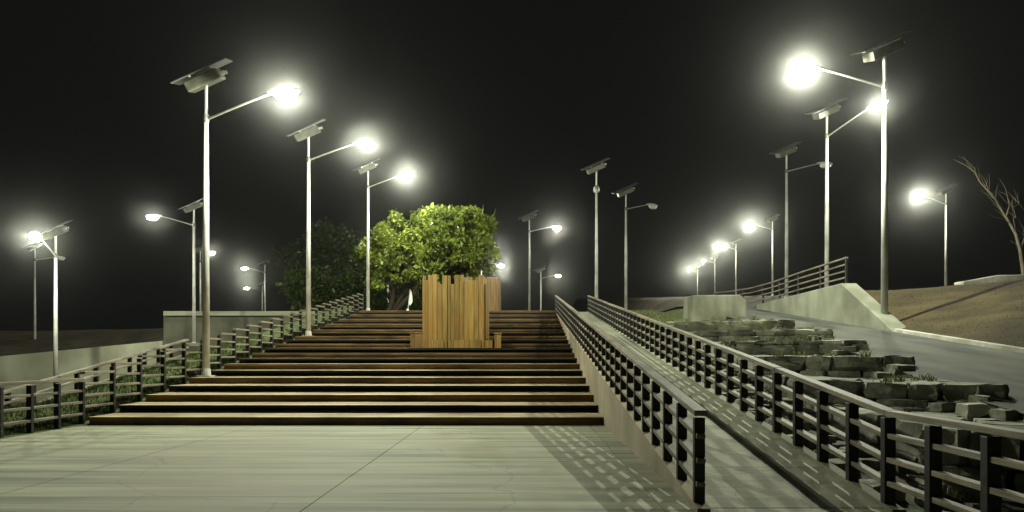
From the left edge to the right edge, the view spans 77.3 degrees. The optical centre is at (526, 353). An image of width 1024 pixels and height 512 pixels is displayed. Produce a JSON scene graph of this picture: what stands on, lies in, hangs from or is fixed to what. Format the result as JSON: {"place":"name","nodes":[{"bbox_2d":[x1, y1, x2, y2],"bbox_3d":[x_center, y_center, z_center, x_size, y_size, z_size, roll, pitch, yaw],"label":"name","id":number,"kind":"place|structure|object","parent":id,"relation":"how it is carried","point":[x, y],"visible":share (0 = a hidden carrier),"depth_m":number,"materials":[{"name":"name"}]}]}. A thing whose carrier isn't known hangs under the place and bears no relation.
{"place":"outdoors","nodes":[
{"label":"outdoors","id":0,"kind":"place"},
{"bbox_2d":[163,311,359,315],"bbox_3d":[-4.150,-2.237,62.910,32.300,0.246,54.180,0,0,0],"label":"landing","id":1,"kind":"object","parent":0,"point":[228,313],"visible":0.11,"depth_m":35.82,"materials":[{"name":"concrete"}]},
{"bbox_2d":[271,216,362,310],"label":"dark tree","id":2,"kind":"object","parent":1,"relation":"on","point":[343,241],"visible":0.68,"depth_m":55.00,"materials":[{"name":"green plant"}]},
{"bbox_2d":[274,247,422,310],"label":"dark tree","id":3,"kind":"object","parent":1,"relation":"on","point":[324,292],"visible":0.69,"depth_m":47.46,"materials":[{"name":"green plant"}]},
{"bbox_2d":[352,158,414,309],"bbox_3d":[-8.098,-6.794,36.410,3.726,8.860,0.823,0,0,7],"label":"street lamp","id":4,"kind":"object","parent":1,"relation":"on","point":[367,168],"visible":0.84,"depth_m":36.52,"materials":[{"name":"grey metal"}]},
{"bbox_2d":[354,202,459,309],"bbox_3d":[-6.786,-5.836,39.494,7.962,7.386,4.517,0,0,0],"label":"leafy tree","id":5,"kind":"object","parent":1,"relation":"on","point":[393,258],"visible":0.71,"depth_m":38.30,"materials":[{"name":"green plant"}]},
{"bbox_2d":[407,292,411,309],"bbox_3d":[-6.773,-3.015,37.030,0.377,1.372,0.222,0,0,-22],"label":"feather flag","id":6,"kind":"object","parent":1,"relation":"on","point":[410,299],"visible":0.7,"depth_m":37.02,"materials":[{"name":"white fabric"}]},
{"bbox_2d":[464,277,500,309],"bbox_3d":[-2.668,-3.384,38.045,2.332,2.040,2.254,0,0,0],"label":"planter","id":7,"kind":"object","parent":1,"relation":"on","point":[494,293],"visible":0.21,"depth_m":36.96,"materials":[{"name":"wood"}]},
{"bbox_2d":[518,210,561,309],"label":"street lamp","id":8,"kind":"object","parent":1,"relation":"on","point":[529,216],"visible":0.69,"depth_m":52.93,"materials":[{"name":"grey metal"}]},
{"bbox_2d":[534,265,560,309],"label":"street lamp","id":9,"kind":"object","parent":1,"relation":"on","point":[540,269],"visible":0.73,"depth_m":84.94,"materials":[{"name":"grey metal"}]},
{"bbox_2d":[580,158,609,299],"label":"street lamp","id":10,"kind":"object","parent":1,"relation":"on","point":[596,167],"visible":0.77,"depth_m":37.13,"materials":[{"name":"grey metal"}]},
{"bbox_2d":[612,183,657,308],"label":"street lamp","id":11,"kind":"object","parent":1,"relation":"on","point":[625,191],"visible":0.75,"depth_m":44.92,"materials":[{"name":"grey metal"}]},
{"bbox_2d":[0,425,889,511],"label":"plaza","id":12,"kind":"structure","parent":0,"point":[343,468],"depth_m":8.12,"materials":[{"name":"concrete"}]},
{"bbox_2d":[0,294,1015,487],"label":"ground","id":13,"kind":"structure","parent":0,"point":[17,342],"depth_m":43.07,"materials":[{"name":"grey concrete"}]},
{"bbox_2d":[23,241,65,338],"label":"street lamp","id":14,"kind":"object","parent":13,"relation":"on","point":[34,246],"visible":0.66,"depth_m":44.25,"materials":[{"name":"grey metal"}]},
{"bbox_2d":[28,220,72,375],"bbox_3d":[-21.953,-1.804,28.778,1.519,9.008,3.242,0,0,-9],"label":"street lamp","id":15,"kind":"object","parent":13,"relation":"on","point":[51,233],"visible":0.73,"depth_m":29.93,"materials":[{"name":"grey metal"}]},
{"bbox_2d":[0,341,162,401],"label":"boundary wall","id":16,"kind":"structure","parent":13,"relation":"on","point":[28,367],"depth_m":35.90,"materials":[{"name":"concrete"}]},
{"bbox_2d":[145,198,202,345],"bbox_3d":[-18.320,-4.316,33.448,3.141,7.832,0.613,0,0,0],"label":"street lamp","id":17,"kind":"object","parent":13,"relation":"on","point":[193,207],"visible":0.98,"depth_m":33.44,"materials":[{"name":"grey metal"}]},
{"bbox_2d":[0,306,355,438],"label":"grass verge","id":18,"kind":"object","parent":13,"relation":"on","point":[130,399],"depth_m":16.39,"materials":[{"name":"plant"}]},
{"bbox_2d":[4,339,188,407],"bbox_3d":[-10.750,1.077,14.650,0.134,3.061,11.300,0,0,0],"label":"railing","id":19,"kind":"object","parent":18,"relation":"on","point":[76,373],"visible":0.35,"depth_m":15.97,"materials":[{"name":"grey metal"}]},
{"bbox_2d":[0,293,363,437],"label":"railing","id":20,"kind":"object","parent":18,"relation":"on","point":[30,407],"visible":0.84,"depth_m":15.37,"materials":[{"name":"grey metal"}]},
{"bbox_2d":[190,245,214,310],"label":"street lamp","id":21,"kind":"object","parent":13,"relation":"on","point":[200,248],"visible":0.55,"depth_m":74.91,"materials":[{"name":"grey metal"}]},
{"bbox_2d":[163,316,304,357],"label":"retaining wall","id":22,"kind":"structure","parent":13,"relation":"on","point":[177,328],"depth_m":36.00,"materials":[{"name":"concrete"}]},
{"bbox_2d":[244,280,266,310],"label":"street lamp","id":23,"kind":"object","parent":13,"relation":"on","point":[261,284],"visible":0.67,"depth_m":97.94,"materials":[{"name":"grey metal"}]},
{"bbox_2d":[241,258,270,310],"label":"street lamp","id":24,"kind":"object","parent":13,"relation":"on","point":[264,263],"visible":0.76,"depth_m":63.95,"materials":[{"name":"grey metal"}]},
{"bbox_2d":[87,310,603,424],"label":"staircase","id":25,"kind":"structure","parent":13,"relation":"on","point":[535,344],"depth_m":17.34,"materials":[{"name":"brown wood"}]},
{"bbox_2d":[170,58,300,376],"bbox_3d":[-8.123,-3.888,18.040,3.822,9.096,0.811,0,0,5],"label":"street lamp","id":26,"kind":"object","parent":25,"relation":"on","point":[205,77],"visible":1,"depth_m":18.12,"materials":[{"name":"grey metal"}]},
{"bbox_2d":[286,119,374,335],"bbox_3d":[-7.938,-5.174,26.064,3.772,8.980,0.780,0,0,4],"label":"street lamp","id":27,"kind":"object","parent":25,"relation":"on","point":[307,134],"visible":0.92,"depth_m":26.12,"materials":[{"name":"grey metal"}]},
{"bbox_2d":[410,332,422,347],"bbox_3d":[-3.890,-0.470,23.040,0.500,0.570,0.620,0,0,0],"label":"timber seat","id":28,"kind":"object","parent":25,"relation":"on","point":[416,339],"visible":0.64,"depth_m":22.75,"materials":[{"name":"brown wood"}]},
{"bbox_2d":[423,274,491,347],"bbox_3d":[-2.434,-1.490,23.641,2.499,2.610,2.261,0,0,0],"label":"planter","id":29,"kind":"object","parent":25,"relation":"on","point":[456,314],"visible":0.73,"depth_m":22.57,"materials":[{"name":"wood"}]},
{"bbox_2d":[413,204,501,283],"bbox_3d":[-2.514,-3.949,23.726,3.302,3.446,2.408,0,0,0],"label":"leafy tree","id":30,"kind":"object","parent":29,"relation":"on","point":[469,251],"visible":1,"depth_m":23.23,"materials":[{"name":"green plant"}]},
{"bbox_2d":[494,333,501,347],"bbox_3d":[-1.015,-0.460,23.090,0.270,0.550,0.520,0,0,0],"label":"timber seat","id":31,"kind":"object","parent":25,"relation":"on","point":[497,340],"visible":0.76,"depth_m":22.85,"materials":[{"name":"brown wood"}]},
{"bbox_2d":[556,313,710,511],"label":"ramp wall","id":32,"kind":"structure","parent":13,"relation":"on","point":[621,424],"depth_m":10.53,"materials":[{"name":"beige concrete"}]},
{"bbox_2d":[555,295,706,502],"bbox_3d":[1.685,-0.903,21.230,0.132,4.776,30.140,0,0,0],"label":"railing","id":33,"kind":"object","parent":32,"relation":"on","point":[620,372],"visible":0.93,"depth_m":8.40,"materials":[{"name":"grey metal"}]},
{"bbox_2d":[694,266,699,294],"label":"street lamp","id":34,"kind":"object","parent":13,"relation":"on","point":[696,268],"visible":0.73,"depth_m":95.97,"materials":[{"name":"grey metal"}]},
{"bbox_2d":[706,255,718,291],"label":"street lamp","id":35,"kind":"object","parent":13,"relation":"on","point":[714,257],"visible":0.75,"depth_m":87.98,"materials":[{"name":"grey metal"}]},
{"bbox_2d":[659,319,766,332],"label":"stone terrace","id":36,"kind":"structure","parent":13,"relation":"on","point":[669,322],"depth_m":22.61,"materials":[{"name":"grey stone"}]},
{"bbox_2d":[683,295,745,320],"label":"concrete block","id":37,"kind":"structure","parent":13,"relation":"on","point":[702,307],"depth_m":24.30,"materials":[{"name":"grey concrete"}]},
{"bbox_2d":[717,238,740,293],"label":"street lamp","id":38,"kind":"object","parent":13,"relation":"on","point":[735,242],"visible":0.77,"depth_m":77.96,"materials":[{"name":"grey metal"}]},
{"bbox_2d":[579,312,882,507],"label":"ramp","id":39,"kind":"structure","parent":13,"relation":"on","point":[749,463],"depth_m":7.55,"materials":[{"name":"concrete"}]},
{"bbox_2d":[587,311,906,511],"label":"kerb","id":40,"kind":"structure","parent":39,"relation":"attached to","point":[861,487],"depth_m":8.16,"materials":[{"name":"concrete"}]},
{"bbox_2d":[587,295,1023,511],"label":"railing","id":41,"kind":"object","parent":40,"relation":"on","point":[634,327],"visible":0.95,"depth_m":6.95,"materials":[{"name":"grey metal"}]},
{"bbox_2d":[746,214,779,295],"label":"street lamp","id":42,"kind":"object","parent":13,"relation":"on","point":[772,219],"visible":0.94,"depth_m":60.93,"materials":[{"name":"grey metal"}]},
{"bbox_2d":[757,283,905,331],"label":"wedge wall","id":43,"kind":"structure","parent":13,"relation":"on","point":[852,304],"depth_m":21.41,"materials":[{"name":"concrete"}]},
{"bbox_2d":[714,257,847,302],"bbox_3d":[10.568,-2.695,27.105,0.845,1.090,11.200,0,0,-6],"label":"railing","id":44,"kind":"object","parent":43,"relation":"on","point":[820,277],"visible":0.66,"depth_m":25.27,"materials":[{"name":"metal"}]},
{"bbox_2d":[649,319,1023,511],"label":"gravel bed","id":45,"kind":"object","parent":13,"relation":"on","point":[909,505],"visible":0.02,"depth_m":7.46,"materials":[{"name":"grey gravel"}]},
{"bbox_2d":[670,319,794,339],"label":"stone terrace","id":46,"kind":"structure","parent":45,"relation":"on","point":[689,327],"depth_m":19.98,"materials":[{"name":"grey stone"}]},
{"bbox_2d":[684,328,833,353],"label":"stone terrace","id":47,"kind":"structure","parent":45,"relation":"on","point":[726,335],"depth_m":17.55,"materials":[{"name":"grey stone"}]},
{"bbox_2d":[701,340,868,364],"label":"stone terrace","id":48,"kind":"structure","parent":45,"relation":"on","point":[790,347],"depth_m":14.91,"materials":[{"name":"grey stone"}]},
{"bbox_2d":[724,354,913,383],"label":"stone terrace","id":49,"kind":"structure","parent":45,"relation":"on","point":[850,366],"depth_m":12.29,"materials":[{"name":"grey stone"}]},
{"bbox_2d":[649,324,1023,511],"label":"rubble","id":50,"kind":"object","parent":45,"relation":"on","point":[969,412],"visible":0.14,"depth_m":8.70,"materials":[{"name":"stone"}]},
{"bbox_2d":[659,316,1017,511],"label":"weeds","id":51,"kind":"object","parent":45,"relation":"on","point":[886,379],"visible":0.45,"depth_m":12.87,"materials":[{"name":"green plant"}]},
{"bbox_2d":[764,375,1008,413],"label":"stone terrace","id":52,"kind":"structure","parent":45,"relation":"on","point":[908,392],"depth_m":9.53,"materials":[{"name":"grey stone"}]},
{"bbox_2d":[812,405,1023,502],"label":"stone terrace","id":53,"kind":"structure","parent":45,"relation":"on","point":[967,467],"depth_m":6.92,"materials":[{"name":"grey stone"}]},
{"bbox_2d":[915,184,957,285],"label":"street lamp","id":54,"kind":"object","parent":13,"relation":"on","point":[945,190],"visible":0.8,"depth_m":53.92,"materials":[{"name":"grey metal"}]},
{"bbox_2d":[895,329,1023,353],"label":"kerb","id":55,"kind":"structure","parent":13,"relation":"on","point":[976,342],"depth_m":15.35,"materials":[{"name":"white concrete"}]},
{"bbox_2d":[0,0,1023,330],"label":"sky","id":56,"kind":"structure","parent":0,"point":[501,106],"materials":[{"name":"black"}]},
{"bbox_2d":[627,309,682,332],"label":"grass","id":57,"kind":"structure","parent":0,"point":[657,315],"depth_m":31.37,"materials":[{"name":"green plant"}]},
{"bbox_2d":[643,309,682,333],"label":"grass slope","id":58,"kind":"structure","parent":0,"point":[676,314],"depth_m":30.52,"materials":[{"name":"plant"}]},
{"bbox_2d":[662,307,682,311],"bbox_3d":[8.925,-2.625,45.500,3.150,0.720,29.000,0,0,0],"label":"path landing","id":59,"kind":"object","parent":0,"point":[672,309],"visible":0.02,"depth_m":32.74,"materials":[{"name":"concrete"}]},
{"bbox_2d":[729,307,1023,413],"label":"path","id":60,"kind":"structure","parent":0,"point":[938,359],"depth_m":13.35,"materials":[{"name":"concrete"}]},
{"bbox_2d":[750,280,1023,346],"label":"embankment","id":61,"kind":"structure","parent":0,"point":[987,301],"depth_m":18.35,"materials":[{"name":"brown soil"}]},
{"bbox_2d":[769,142,831,297],"bbox_3d":[17.405,-8.311,40.081,4.156,10.028,0.986,0,0,-8],"label":"street lamp","id":62,"kind":"object","parent":61,"relation":"on","point":[786,150],"visible":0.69,"depth_m":39.93,"materials":[{"name":"grey metal"}]},
{"bbox_2d":[804,98,888,287],"bbox_3d":[13.829,-7.004,27.800,1.591,9.225,3.395,0,0,-14],"label":"street lamp","id":63,"kind":"object","parent":61,"relation":"on","point":[827,110],"visible":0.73,"depth_m":28.92,"materials":[{"name":"grey metal"}]},
{"bbox_2d":[788,29,916,313],"bbox_3d":[9.786,-5.329,19.340,3.626,9.040,0.708,0,0,0],"label":"street lamp","id":64,"kind":"object","parent":61,"relation":"on","point":[883,48],"visible":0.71,"depth_m":19.33,"materials":[{"name":"grey metal"}]},
{"bbox_2d":[954,274,1023,284],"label":"kerb","id":65,"kind":"structure","parent":61,"relation":"on","point":[992,279],"depth_m":21.95,"materials":[{"name":"white concrete"}]},
{"bbox_2d":[955,155,1023,273],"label":"bare tree","id":66,"kind":"object","parent":61,"relation":"on","point":[1013,229],"visible":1,"depth_m":30.18,"materials":[{"name":"brown plant"}]},
{"bbox_2d":[866,279,1023,345],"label":"dry grass","id":67,"kind":"structure","parent":0,"point":[968,303],"depth_m":18.79,"materials":[{"name":"plant"}]}
]}

